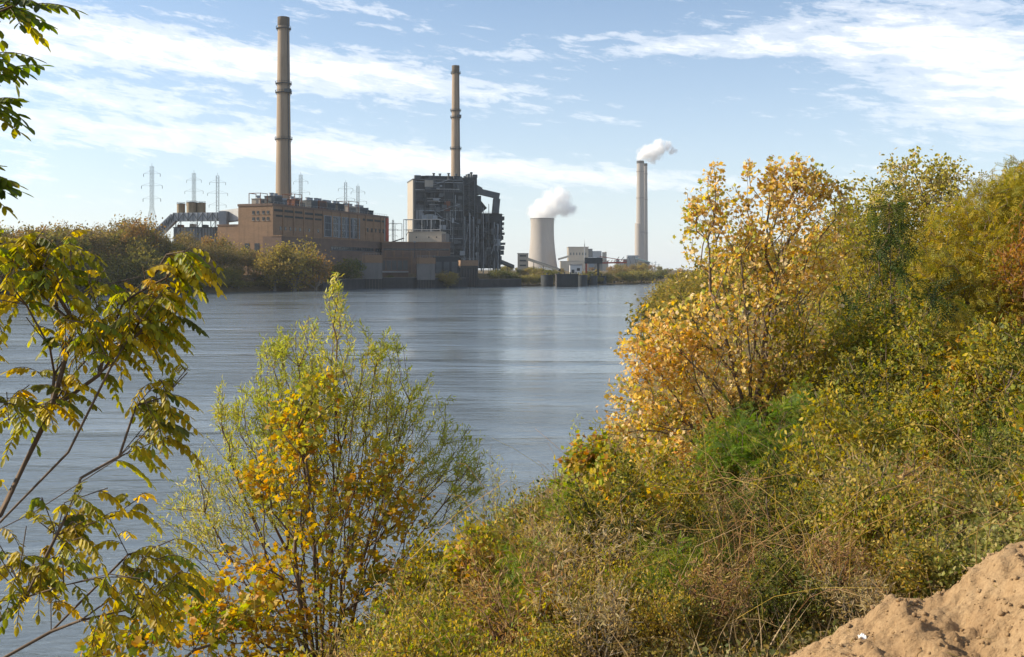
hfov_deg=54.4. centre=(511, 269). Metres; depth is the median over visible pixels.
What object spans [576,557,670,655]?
weed bush
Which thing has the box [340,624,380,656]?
lime bush
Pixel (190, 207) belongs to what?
coal bin
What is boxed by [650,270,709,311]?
river tree
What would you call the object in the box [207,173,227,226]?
transmission tower
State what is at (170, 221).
conveyor gallery
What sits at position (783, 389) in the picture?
dry brush
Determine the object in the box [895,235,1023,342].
bank tree
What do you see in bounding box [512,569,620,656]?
yellow shrub
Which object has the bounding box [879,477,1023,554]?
vine bush
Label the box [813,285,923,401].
tall bush
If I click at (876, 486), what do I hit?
weed bush
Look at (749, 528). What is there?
brush
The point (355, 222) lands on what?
window
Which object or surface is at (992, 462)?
green bush
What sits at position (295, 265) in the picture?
river tree
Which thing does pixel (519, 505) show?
weed bush
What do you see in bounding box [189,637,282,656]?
straw brush
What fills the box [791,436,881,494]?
green seedling
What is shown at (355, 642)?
lime bush
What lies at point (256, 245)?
window
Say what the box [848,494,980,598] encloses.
weed bush
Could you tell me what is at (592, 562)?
lime bush
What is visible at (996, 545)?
vine bush
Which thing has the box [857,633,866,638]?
litter scrap
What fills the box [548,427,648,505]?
river shrub
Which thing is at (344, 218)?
window
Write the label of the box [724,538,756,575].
dry brush
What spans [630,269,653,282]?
river tree
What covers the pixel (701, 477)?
brush
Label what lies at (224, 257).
river tree
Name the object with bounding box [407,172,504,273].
boiler house
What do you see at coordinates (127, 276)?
river tree
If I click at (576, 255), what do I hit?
boiler building
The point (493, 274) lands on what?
river tree
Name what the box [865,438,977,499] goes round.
weed bush
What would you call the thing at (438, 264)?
bay door
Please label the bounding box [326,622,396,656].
straw brush
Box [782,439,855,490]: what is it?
slope bush
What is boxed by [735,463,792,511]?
straw brush
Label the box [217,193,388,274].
power house
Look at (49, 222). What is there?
river tree
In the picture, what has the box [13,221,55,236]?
river tree
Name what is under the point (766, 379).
lime bush
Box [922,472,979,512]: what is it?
straw brush
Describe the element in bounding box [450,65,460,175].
smokestack
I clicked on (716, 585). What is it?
dry brush
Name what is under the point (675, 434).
dry brush
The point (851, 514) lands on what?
weed bush
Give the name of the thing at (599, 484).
yellow shrub
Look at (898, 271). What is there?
ailanthus sapling
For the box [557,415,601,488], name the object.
river shrub
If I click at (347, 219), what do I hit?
window
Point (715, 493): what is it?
vine bush
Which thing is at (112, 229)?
river tree
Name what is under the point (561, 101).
sky
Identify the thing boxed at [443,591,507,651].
yellow shrub
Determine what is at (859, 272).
bank tree
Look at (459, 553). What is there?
yellow shrub
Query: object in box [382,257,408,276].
pump house
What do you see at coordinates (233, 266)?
river tree
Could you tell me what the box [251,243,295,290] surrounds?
river tree
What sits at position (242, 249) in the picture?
river tree
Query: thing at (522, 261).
transfer tower
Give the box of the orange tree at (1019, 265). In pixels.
[979,204,1023,340]
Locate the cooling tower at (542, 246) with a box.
[528,218,557,270]
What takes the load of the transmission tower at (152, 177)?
on the ground
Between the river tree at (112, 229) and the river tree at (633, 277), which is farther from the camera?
the river tree at (633, 277)
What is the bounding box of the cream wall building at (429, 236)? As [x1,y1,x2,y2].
[408,231,448,241]
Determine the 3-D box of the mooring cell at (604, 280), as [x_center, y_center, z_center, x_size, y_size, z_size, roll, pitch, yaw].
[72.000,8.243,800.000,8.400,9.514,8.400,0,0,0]
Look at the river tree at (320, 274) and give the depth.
571.27 m
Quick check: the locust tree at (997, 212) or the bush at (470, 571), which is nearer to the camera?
the bush at (470, 571)
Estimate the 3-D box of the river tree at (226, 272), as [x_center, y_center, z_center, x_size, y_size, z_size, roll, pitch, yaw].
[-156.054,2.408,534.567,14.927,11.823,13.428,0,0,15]
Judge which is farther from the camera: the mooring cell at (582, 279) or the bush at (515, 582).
the mooring cell at (582, 279)
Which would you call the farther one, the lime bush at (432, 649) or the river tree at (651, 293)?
the river tree at (651, 293)
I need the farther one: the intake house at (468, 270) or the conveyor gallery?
the intake house at (468, 270)
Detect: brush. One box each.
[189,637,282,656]
[320,627,352,656]
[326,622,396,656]
[364,594,455,633]
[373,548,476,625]
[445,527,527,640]
[450,542,587,656]
[498,492,601,585]
[521,506,657,617]
[521,555,642,656]
[537,484,627,542]
[553,523,607,575]
[615,445,690,491]
[616,499,693,575]
[643,547,766,651]
[652,418,718,445]
[656,453,745,525]
[671,500,778,566]
[689,487,725,526]
[693,372,739,434]
[700,500,747,544]
[722,559,764,583]
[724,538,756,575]
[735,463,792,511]
[759,426,812,464]
[765,361,835,446]
[772,388,850,452]
[781,501,815,558]
[790,522,876,619]
[794,558,900,627]
[802,444,941,528]
[821,407,887,466]
[882,451,949,492]
[882,483,960,533]
[885,449,948,491]
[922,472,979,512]
[959,455,1019,502]
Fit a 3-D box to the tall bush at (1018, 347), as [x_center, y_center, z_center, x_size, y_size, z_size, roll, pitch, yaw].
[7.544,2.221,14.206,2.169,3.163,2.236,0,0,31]
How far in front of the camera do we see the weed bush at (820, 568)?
9.54 m
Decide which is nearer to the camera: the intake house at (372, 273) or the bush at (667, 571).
the bush at (667, 571)
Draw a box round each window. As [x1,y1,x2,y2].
[254,243,258,250]
[324,215,331,236]
[331,246,373,251]
[333,216,338,237]
[339,217,345,237]
[346,217,352,238]
[353,218,359,238]
[383,248,448,249]
[386,261,390,269]
[392,261,395,269]
[398,261,401,269]
[403,261,407,269]
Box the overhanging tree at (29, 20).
[0,0,87,219]
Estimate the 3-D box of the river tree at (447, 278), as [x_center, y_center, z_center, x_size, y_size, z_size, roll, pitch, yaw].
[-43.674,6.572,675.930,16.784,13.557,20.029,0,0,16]
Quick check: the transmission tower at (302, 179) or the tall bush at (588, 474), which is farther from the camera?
the transmission tower at (302, 179)
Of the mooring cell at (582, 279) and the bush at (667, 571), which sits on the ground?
the bush at (667, 571)
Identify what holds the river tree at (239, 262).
on the ground
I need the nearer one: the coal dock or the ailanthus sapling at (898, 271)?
the ailanthus sapling at (898, 271)
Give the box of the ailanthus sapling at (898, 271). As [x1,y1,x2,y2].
[821,177,969,358]
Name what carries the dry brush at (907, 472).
on the ground
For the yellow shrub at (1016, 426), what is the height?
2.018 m
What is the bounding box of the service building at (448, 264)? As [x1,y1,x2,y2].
[433,256,459,272]
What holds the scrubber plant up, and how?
on the ground
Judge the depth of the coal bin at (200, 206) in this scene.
639.64 m
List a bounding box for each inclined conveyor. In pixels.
[501,260,513,270]
[526,258,560,270]
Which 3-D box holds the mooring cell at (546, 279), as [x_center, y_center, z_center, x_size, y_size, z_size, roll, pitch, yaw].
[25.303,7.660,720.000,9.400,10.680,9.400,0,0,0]
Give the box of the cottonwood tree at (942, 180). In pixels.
[837,145,989,331]
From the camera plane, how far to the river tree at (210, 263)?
522.43 m
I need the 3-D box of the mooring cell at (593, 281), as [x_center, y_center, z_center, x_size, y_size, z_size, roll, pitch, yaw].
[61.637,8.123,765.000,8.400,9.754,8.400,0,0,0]
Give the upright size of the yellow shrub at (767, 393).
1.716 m
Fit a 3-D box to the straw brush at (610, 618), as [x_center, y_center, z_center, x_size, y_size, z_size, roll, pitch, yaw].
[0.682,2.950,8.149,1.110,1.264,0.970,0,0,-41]
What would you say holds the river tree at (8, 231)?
on the ground
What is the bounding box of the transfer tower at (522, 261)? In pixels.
[517,253,528,270]
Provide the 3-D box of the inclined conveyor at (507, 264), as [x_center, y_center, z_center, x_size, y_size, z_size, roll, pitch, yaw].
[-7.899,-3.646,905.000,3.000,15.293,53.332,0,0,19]
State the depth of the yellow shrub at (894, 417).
16.32 m
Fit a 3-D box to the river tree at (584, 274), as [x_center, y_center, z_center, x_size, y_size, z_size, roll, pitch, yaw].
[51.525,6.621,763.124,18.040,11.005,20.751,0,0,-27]
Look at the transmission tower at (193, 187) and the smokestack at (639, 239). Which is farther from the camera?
the smokestack at (639, 239)
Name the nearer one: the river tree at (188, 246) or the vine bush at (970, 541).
the vine bush at (970, 541)
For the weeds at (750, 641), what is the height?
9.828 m
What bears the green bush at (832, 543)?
on the ground
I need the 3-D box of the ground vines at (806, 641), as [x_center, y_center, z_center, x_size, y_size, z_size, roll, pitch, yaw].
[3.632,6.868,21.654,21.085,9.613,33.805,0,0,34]
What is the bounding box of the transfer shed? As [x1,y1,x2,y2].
[173,224,217,272]
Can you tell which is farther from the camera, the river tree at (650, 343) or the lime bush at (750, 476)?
the river tree at (650, 343)
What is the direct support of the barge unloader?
on the ground
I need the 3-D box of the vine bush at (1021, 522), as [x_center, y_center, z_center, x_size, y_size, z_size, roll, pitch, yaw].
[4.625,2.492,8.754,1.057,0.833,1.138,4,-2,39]
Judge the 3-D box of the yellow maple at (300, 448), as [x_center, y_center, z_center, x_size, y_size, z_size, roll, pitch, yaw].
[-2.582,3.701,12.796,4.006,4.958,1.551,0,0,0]
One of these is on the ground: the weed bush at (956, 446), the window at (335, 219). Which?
the weed bush at (956, 446)
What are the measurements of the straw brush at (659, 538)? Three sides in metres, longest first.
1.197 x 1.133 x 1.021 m
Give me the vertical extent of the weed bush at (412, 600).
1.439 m
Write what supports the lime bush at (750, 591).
on the ground
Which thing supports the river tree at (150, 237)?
on the ground
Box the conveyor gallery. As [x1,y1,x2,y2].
[157,208,237,268]
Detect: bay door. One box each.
[436,262,441,272]
[444,262,448,272]
[452,262,456,272]
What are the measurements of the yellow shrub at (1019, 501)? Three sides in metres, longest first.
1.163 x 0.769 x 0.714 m
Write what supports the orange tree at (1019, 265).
on the ground
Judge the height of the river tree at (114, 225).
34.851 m
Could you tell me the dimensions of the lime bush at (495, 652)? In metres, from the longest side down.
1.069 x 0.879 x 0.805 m
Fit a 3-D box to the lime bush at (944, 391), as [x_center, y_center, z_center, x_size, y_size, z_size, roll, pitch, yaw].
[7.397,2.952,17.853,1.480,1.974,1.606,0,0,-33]
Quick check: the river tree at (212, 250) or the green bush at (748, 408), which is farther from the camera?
the river tree at (212, 250)
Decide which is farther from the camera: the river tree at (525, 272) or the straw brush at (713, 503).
the river tree at (525, 272)
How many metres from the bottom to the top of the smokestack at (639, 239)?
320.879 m
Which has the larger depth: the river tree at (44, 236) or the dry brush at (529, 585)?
the river tree at (44, 236)
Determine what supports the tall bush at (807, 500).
on the ground
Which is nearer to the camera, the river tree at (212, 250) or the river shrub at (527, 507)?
the river shrub at (527, 507)
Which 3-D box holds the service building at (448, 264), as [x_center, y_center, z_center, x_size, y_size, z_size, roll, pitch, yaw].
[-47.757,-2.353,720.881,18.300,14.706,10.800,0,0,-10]
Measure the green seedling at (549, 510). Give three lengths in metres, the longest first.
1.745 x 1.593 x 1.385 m
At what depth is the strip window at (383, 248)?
720.04 m
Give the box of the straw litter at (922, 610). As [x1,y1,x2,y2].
[812,551,1023,656]
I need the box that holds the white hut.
[569,265,581,273]
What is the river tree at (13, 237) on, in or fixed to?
on the ground
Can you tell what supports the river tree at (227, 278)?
on the ground
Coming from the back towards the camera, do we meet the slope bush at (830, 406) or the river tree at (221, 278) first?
the river tree at (221, 278)
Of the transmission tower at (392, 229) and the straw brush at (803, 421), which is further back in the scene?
the transmission tower at (392, 229)
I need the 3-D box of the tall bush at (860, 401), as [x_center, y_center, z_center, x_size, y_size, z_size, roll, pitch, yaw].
[6.596,2.517,17.386,2.400,3.316,2.474,0,0,8]
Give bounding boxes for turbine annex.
[381,242,450,273]
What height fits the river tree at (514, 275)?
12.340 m
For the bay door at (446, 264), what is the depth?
715.83 m
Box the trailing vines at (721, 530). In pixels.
[165,336,1023,656]
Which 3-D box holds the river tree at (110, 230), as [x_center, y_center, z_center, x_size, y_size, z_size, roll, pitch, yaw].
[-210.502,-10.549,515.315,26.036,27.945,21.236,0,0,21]
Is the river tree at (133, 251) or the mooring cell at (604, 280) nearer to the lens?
the river tree at (133, 251)
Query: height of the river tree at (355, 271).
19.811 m
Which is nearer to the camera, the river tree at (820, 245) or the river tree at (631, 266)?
the river tree at (820, 245)
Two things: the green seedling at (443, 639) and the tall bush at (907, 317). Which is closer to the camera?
the green seedling at (443, 639)
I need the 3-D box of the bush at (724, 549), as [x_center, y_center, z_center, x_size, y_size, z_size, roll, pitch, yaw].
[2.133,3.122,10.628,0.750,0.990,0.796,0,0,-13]
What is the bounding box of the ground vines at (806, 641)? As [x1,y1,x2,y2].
[473,422,930,656]
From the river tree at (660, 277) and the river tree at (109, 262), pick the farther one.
the river tree at (660, 277)
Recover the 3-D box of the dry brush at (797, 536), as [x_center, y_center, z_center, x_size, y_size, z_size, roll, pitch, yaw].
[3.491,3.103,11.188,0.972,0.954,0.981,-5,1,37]
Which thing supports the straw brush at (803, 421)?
on the ground
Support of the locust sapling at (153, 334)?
on the ground
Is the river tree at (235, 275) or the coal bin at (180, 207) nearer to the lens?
the river tree at (235, 275)
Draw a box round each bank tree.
[784,170,926,344]
[787,296,894,398]
[791,200,923,371]
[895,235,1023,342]
[895,296,1016,380]
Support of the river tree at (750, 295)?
on the ground
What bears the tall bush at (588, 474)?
on the ground
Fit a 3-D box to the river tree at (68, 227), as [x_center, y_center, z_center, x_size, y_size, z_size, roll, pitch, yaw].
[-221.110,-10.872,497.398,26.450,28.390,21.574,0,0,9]
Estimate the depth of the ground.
506.59 m
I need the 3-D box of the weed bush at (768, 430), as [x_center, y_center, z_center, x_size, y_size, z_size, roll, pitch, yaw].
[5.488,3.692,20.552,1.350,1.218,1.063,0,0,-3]
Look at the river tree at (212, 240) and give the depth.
568.51 m
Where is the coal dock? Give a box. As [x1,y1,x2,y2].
[555,272,578,286]
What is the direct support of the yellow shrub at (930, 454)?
on the ground
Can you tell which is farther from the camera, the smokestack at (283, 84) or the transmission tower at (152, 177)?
the smokestack at (283, 84)
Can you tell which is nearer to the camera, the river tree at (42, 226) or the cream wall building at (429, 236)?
the river tree at (42, 226)
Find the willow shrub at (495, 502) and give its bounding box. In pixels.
[438,449,525,539]
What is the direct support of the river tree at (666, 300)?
on the ground
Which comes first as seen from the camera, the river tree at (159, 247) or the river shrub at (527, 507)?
the river shrub at (527, 507)
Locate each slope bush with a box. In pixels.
[484,508,601,609]
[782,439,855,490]
[793,390,885,457]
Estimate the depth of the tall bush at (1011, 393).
16.93 m
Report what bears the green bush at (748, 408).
on the ground
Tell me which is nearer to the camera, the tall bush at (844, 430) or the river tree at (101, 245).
the tall bush at (844, 430)
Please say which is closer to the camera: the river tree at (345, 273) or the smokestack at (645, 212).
the river tree at (345, 273)
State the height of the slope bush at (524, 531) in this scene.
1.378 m
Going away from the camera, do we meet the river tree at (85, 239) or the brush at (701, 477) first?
the brush at (701, 477)
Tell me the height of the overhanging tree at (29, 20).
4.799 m
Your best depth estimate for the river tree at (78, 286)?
463.96 m
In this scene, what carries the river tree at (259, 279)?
on the ground
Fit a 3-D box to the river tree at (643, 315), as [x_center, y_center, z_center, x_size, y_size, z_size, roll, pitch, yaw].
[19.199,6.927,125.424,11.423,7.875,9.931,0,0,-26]
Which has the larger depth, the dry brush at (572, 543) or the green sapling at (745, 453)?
the green sapling at (745, 453)
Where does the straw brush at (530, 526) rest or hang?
on the ground
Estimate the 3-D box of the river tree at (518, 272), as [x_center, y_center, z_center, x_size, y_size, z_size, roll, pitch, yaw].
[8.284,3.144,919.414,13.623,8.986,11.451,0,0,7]
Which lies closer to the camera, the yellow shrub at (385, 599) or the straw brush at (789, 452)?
the yellow shrub at (385, 599)
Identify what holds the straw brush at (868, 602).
on the ground
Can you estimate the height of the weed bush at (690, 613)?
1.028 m
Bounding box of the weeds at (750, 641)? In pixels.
[477,355,940,656]
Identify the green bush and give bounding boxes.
[618,506,697,558]
[717,487,792,539]
[719,394,783,450]
[735,545,843,637]
[801,531,872,582]
[929,422,1023,511]
[991,427,1023,463]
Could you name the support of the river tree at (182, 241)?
on the ground
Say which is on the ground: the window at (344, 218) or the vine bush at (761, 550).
the vine bush at (761, 550)
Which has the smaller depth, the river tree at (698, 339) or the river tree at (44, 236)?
the river tree at (698, 339)
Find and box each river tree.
[0,221,20,237]
[0,268,23,294]
[1,232,27,248]
[4,225,43,235]
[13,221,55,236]
[35,220,68,236]
[36,228,66,242]
[42,223,90,249]
[48,221,78,235]
[57,243,96,269]
[60,220,89,237]
[63,263,101,290]
[67,223,109,234]
[67,227,100,252]
[72,227,100,250]
[84,223,111,240]
[84,226,118,255]
[88,263,117,288]
[94,248,122,271]
[97,222,120,241]
[98,224,126,244]
[98,229,130,256]
[105,211,165,243]
[105,257,141,289]
[108,252,150,288]
[109,226,146,247]
[111,266,140,288]
[113,221,159,251]
[113,224,152,250]
[114,210,167,250]
[117,243,157,259]
[120,236,163,263]
[120,250,164,289]
[136,218,165,242]
[142,244,166,263]
[150,237,164,254]
[155,272,179,289]
[156,232,179,255]
[161,233,183,248]
[161,238,188,259]
[170,231,200,251]
[174,228,202,247]
[180,237,198,252]
[184,239,215,262]
[196,244,219,260]
[199,232,227,265]
[201,257,218,285]
[204,242,233,266]
[204,274,227,287]
[206,235,237,268]
[214,246,240,267]
[214,264,232,277]
[217,276,232,286]
[226,243,243,265]
[226,266,243,279]
[228,261,246,275]
[232,243,254,270]
[232,252,245,268]
[238,247,257,273]
[246,270,259,281]
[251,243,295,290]
[257,274,268,281]
[259,234,326,290]
[296,250,336,289]
[321,274,336,280]
[325,261,355,278]
[326,257,366,278]
[436,270,460,286]
[485,269,504,278]
[492,269,518,278]
[499,270,520,278]
[515,269,522,275]
[521,268,530,275]
[521,273,540,285]
[528,268,541,274]
[542,268,561,281]
[569,271,591,282]
[600,273,614,283]
[610,266,623,275]
[615,270,631,282]
[621,271,639,283]
[624,294,706,354]
[626,263,637,270]
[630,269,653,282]
[636,263,649,271]
[637,269,657,282]
[639,279,666,307]
[639,312,719,369]
[648,264,656,270]
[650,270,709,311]
[653,273,675,295]
[654,272,664,280]
[656,269,668,276]
[657,263,710,324]
[669,265,717,330]
[673,323,717,364]
[678,259,729,324]
[690,252,752,329]
[699,238,762,332]
[722,220,808,323]
[762,229,839,322]
[799,207,890,307]
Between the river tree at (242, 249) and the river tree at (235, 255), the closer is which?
the river tree at (235, 255)
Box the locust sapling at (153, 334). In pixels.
[0,229,227,656]
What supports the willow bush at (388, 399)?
on the ground
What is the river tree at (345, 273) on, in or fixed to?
on the ground
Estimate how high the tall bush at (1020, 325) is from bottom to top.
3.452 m
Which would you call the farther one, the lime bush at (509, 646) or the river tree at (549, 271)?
the river tree at (549, 271)
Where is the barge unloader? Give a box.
[584,256,626,282]
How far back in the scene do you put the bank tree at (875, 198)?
33.55 m
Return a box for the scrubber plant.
[615,255,650,270]
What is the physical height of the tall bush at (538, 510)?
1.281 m
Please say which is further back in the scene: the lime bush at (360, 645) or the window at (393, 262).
the window at (393, 262)
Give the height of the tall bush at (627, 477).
1.782 m
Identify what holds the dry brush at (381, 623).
on the ground
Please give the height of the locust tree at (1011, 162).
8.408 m
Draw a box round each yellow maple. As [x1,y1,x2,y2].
[73,577,286,656]
[159,366,435,656]
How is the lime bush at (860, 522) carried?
on the ground
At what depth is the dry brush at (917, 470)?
12.42 m
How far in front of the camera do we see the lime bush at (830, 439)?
18.38 m
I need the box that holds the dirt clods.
[790,543,1023,656]
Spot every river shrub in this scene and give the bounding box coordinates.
[471,489,566,536]
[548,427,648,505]
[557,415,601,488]
[620,429,714,493]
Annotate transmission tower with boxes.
[141,166,162,228]
[186,173,201,226]
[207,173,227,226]
[292,175,306,199]
[336,182,347,201]
[349,186,366,204]
[389,220,395,240]
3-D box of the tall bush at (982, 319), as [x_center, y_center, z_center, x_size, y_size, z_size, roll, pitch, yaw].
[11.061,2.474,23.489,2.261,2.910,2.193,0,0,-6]
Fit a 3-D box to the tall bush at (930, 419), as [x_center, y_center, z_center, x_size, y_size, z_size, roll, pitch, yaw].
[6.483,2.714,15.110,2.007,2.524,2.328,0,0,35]
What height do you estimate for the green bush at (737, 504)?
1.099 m
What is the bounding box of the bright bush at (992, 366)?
[959,341,1023,393]
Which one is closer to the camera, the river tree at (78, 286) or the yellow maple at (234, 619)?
the yellow maple at (234, 619)
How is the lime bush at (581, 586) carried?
on the ground
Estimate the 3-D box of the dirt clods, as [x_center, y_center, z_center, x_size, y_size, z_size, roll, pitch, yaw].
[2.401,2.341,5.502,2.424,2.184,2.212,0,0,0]
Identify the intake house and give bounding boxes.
[362,253,382,287]
[416,256,435,287]
[458,258,477,286]
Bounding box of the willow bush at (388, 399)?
[145,272,493,653]
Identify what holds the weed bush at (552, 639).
on the ground
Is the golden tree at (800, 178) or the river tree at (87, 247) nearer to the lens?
the golden tree at (800, 178)
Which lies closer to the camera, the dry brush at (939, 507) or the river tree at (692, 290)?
the dry brush at (939, 507)
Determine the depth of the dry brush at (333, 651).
8.10 m
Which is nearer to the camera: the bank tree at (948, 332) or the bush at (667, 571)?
the bush at (667, 571)
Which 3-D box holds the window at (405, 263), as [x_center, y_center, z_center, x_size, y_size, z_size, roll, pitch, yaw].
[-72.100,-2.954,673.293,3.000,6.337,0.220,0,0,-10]
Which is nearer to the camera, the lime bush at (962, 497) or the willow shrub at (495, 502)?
the lime bush at (962, 497)
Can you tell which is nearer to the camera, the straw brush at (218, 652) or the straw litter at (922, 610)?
the straw litter at (922, 610)
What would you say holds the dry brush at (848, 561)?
on the ground
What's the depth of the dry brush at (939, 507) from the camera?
10.33 m
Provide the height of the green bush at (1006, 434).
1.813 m
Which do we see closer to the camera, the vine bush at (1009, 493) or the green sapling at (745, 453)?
the vine bush at (1009, 493)
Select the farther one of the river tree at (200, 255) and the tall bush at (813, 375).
the river tree at (200, 255)
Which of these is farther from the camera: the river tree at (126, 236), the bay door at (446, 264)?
the bay door at (446, 264)
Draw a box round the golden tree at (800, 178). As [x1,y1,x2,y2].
[596,151,865,449]
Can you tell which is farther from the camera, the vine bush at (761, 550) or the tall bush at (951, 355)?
the tall bush at (951, 355)
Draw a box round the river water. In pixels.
[0,283,660,656]
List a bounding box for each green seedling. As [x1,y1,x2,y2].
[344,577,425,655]
[412,596,494,656]
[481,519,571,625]
[537,483,575,531]
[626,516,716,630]
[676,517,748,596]
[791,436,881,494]
[945,412,1023,486]
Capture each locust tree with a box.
[900,162,1023,333]
[985,155,1023,305]
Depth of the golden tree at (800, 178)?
21.74 m
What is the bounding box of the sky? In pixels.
[0,0,1023,269]
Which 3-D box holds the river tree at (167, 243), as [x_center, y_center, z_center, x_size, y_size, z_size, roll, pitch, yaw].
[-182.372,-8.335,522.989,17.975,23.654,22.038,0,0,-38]
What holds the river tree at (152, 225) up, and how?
on the ground
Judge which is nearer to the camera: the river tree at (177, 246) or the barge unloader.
the river tree at (177, 246)
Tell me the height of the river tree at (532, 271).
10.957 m
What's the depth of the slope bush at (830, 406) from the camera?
20.04 m
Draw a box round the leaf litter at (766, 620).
[465,401,942,656]
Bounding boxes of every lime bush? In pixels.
[297,622,359,655]
[330,591,427,656]
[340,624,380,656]
[362,568,496,656]
[429,630,522,656]
[475,617,570,656]
[490,529,546,580]
[500,625,560,655]
[552,519,646,597]
[561,534,651,634]
[608,525,705,601]
[716,449,799,502]
[727,555,801,618]
[743,357,794,408]
[804,457,940,583]
[814,404,893,459]
[886,380,970,433]
[904,457,1011,538]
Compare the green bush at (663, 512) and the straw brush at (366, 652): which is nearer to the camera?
the straw brush at (366, 652)
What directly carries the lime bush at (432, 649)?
on the ground
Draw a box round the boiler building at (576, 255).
[558,240,607,270]
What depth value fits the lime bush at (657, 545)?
9.93 m
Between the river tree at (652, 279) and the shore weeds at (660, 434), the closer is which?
the shore weeds at (660, 434)
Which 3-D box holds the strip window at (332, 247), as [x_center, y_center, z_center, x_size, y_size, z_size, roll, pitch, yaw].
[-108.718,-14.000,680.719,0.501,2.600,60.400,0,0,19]
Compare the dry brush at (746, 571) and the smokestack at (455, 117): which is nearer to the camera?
the dry brush at (746, 571)
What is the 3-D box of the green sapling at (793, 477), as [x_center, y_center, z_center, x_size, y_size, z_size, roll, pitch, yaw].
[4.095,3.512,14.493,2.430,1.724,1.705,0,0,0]
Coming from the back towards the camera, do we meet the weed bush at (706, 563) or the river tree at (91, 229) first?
the river tree at (91, 229)
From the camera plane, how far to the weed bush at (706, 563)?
9.99 m
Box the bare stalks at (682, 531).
[215,373,1023,656]
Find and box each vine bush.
[704,483,750,517]
[738,535,802,570]
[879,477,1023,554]
[911,511,1017,587]
[915,525,1000,597]
[930,514,1023,584]
[973,500,1023,551]
[984,464,1023,517]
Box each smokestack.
[275,16,292,198]
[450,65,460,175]
[635,161,644,261]
[644,163,647,260]
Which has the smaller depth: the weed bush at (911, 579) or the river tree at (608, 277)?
the weed bush at (911, 579)
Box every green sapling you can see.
[683,375,845,498]
[724,454,830,539]
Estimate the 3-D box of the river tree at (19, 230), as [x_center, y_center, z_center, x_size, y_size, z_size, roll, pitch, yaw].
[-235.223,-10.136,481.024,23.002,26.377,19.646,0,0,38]
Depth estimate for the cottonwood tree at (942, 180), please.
35.46 m
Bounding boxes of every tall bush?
[394,505,500,619]
[492,502,563,565]
[554,445,671,592]
[572,453,650,513]
[611,438,730,539]
[740,453,843,569]
[747,302,878,440]
[763,376,921,508]
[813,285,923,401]
[820,321,953,458]
[843,286,977,402]
[878,367,995,480]
[895,330,1021,424]
[928,312,1023,433]
[944,312,1016,371]
[957,313,1023,468]
[1000,374,1023,411]
[1002,312,1023,363]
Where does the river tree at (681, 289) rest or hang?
on the ground
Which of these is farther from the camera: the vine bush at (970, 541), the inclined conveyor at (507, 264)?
the inclined conveyor at (507, 264)
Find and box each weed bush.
[315,618,357,649]
[387,551,466,653]
[479,478,556,563]
[509,611,594,656]
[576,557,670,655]
[619,548,723,655]
[642,495,742,564]
[668,422,753,496]
[677,528,733,599]
[749,420,805,458]
[805,555,840,585]
[810,416,952,575]
[823,478,894,556]
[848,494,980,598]
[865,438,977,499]
[916,461,971,529]
[925,392,1021,478]
[993,429,1023,513]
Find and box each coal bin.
[177,202,184,212]
[186,201,196,212]
[196,201,205,211]
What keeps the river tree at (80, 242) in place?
on the ground
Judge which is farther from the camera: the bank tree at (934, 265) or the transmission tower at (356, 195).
the transmission tower at (356, 195)
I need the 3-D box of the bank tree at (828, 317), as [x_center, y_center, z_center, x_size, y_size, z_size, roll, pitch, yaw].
[8.001,2.649,23.386,3.397,4.153,2.854,0,0,0]
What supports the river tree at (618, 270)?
on the ground
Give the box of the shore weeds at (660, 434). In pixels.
[360,289,1019,642]
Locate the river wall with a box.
[320,277,520,289]
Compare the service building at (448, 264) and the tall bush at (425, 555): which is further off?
the service building at (448, 264)
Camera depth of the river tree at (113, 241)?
495.32 m
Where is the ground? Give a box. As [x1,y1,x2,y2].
[0,270,895,656]
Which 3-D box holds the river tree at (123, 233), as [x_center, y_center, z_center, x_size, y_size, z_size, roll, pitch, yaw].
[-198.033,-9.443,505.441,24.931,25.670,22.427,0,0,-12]
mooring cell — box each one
[540,273,552,285]
[578,273,587,285]
[587,274,596,284]
[597,274,606,283]
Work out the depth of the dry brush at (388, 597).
11.71 m
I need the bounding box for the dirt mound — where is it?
[785,541,1023,656]
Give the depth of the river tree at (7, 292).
432.64 m
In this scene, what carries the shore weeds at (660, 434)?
on the ground
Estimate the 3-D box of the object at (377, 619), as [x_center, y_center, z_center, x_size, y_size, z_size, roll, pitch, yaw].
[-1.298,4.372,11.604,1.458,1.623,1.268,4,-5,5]
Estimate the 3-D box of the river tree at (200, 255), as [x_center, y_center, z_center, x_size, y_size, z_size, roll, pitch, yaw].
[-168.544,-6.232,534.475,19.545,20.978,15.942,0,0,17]
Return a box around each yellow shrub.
[224,641,315,656]
[283,642,319,656]
[363,539,491,643]
[428,513,526,612]
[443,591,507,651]
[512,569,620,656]
[574,439,669,537]
[706,413,751,465]
[752,372,782,428]
[881,430,955,486]
[893,400,970,459]
[984,468,1023,514]
[1003,384,1023,451]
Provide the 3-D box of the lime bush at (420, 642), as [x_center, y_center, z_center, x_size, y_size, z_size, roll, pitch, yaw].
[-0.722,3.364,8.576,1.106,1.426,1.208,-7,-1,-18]
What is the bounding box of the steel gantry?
[403,219,442,241]
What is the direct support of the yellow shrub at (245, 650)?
on the ground

